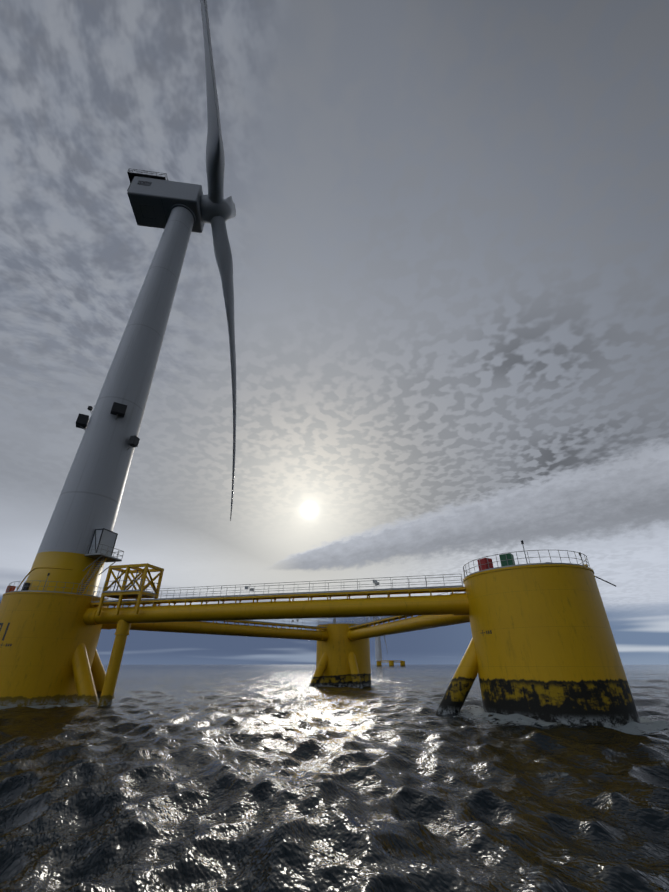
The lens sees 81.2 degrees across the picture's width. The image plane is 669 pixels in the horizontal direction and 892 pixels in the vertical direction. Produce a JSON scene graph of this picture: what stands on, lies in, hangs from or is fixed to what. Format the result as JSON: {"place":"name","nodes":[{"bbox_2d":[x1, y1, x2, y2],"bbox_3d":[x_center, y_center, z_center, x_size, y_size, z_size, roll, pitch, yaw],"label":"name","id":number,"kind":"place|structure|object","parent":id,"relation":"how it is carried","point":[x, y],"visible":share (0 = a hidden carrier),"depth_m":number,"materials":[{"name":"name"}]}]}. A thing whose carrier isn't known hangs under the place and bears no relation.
{"place":"outdoors","nodes":[
{"label":"outdoors","id":0,"kind":"place"},
{"bbox_2d":[26,206,193,595],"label":"turbine tower","id":1,"kind":"structure","parent":0,"point":[89,501],"depth_m":52.65,"materials":[{"name":"white metal"}]},
{"bbox_2d":[76,402,139,574],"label":"tower equipment boxes","id":2,"kind":"object","parent":1,"relation":"attached to","point":[103,541],"visible":0.94,"depth_m":47.09,"materials":[{"name":"metal"}]},
{"bbox_2d":[127,168,204,232],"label":"nacelle","id":3,"kind":"object","parent":1,"relation":"on","point":[155,200],"visible":0.94,"depth_m":80.18,"materials":[{"name":"metal"}]},
{"bbox_2d":[200,0,235,520],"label":"rotor","id":4,"kind":"object","parent":3,"relation":"attached to","point":[218,210],"visible":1,"depth_m":81.66,"materials":[{"name":"white plastic"}]},
{"bbox_2d":[0,665,668,891],"bbox_3d":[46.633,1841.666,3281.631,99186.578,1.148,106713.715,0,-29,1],"label":"sea","id":5,"kind":"structure","parent":0,"point":[218,778],"depth_m":11.78,"materials":[{"name":"liquid"}]},
{"bbox_2d":[0,564,640,728],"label":"platform columns","id":6,"kind":"structure","parent":5,"relation":"in","point":[546,650],"depth_m":29.07,"materials":[{"name":"yellow metal"}]},
{"bbox_2d":[77,550,163,615],"bbox_3d":[-23.895,15.116,43.741,8.257,7.360,3.175,-6,-30,11],"label":"access gantry","id":7,"kind":"object","parent":6,"relation":"on","point":[122,592],"visible":0.92,"depth_m":42.55,"materials":[{"name":"yellow metal"}]},
{"bbox_2d":[0,623,491,645],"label":"column markings","id":8,"kind":"object","parent":6,"relation":"attached to","point":[1,624],"depth_m":38.44,"materials":[{"name":"paint"}]},
{"bbox_2d":[72,593,482,714],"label":"truss braces","id":9,"kind":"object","parent":6,"relation":"attached to","point":[94,682],"depth_m":39.11,"materials":[{"name":"yellow metal"}]},
{"bbox_2d":[6,550,589,630],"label":"walkway railings","id":10,"kind":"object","parent":6,"relation":"on","point":[388,592],"visible":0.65,"depth_m":39.05,"materials":[{"name":"grey metal"}]},
{"bbox_2d":[5,540,615,622],"bbox_3d":[1.308,22.534,46.130,56.458,15.151,70.989,-24,-37,36],"label":"deck equipment","id":11,"kind":"object","parent":6,"relation":"on","point":[483,561],"visible":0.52,"depth_m":32.27,"materials":[{"name":"grey paint"}]},
{"bbox_2d":[377,660,404,665],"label":"platform","id":12,"kind":"structure","parent":5,"relation":"in","point":[391,663],"depth_m":824.83,"materials":[{"name":"yellow paint"}]},
{"bbox_2d":[0,0,668,664],"label":"sky","id":13,"kind":"structure","parent":0,"point":[448,234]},
{"bbox_2d":[375,624,381,660],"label":"turbine tower","id":14,"kind":"structure","parent":0,"point":[378,654],"depth_m":843.76,"materials":[{"name":"white metal"}]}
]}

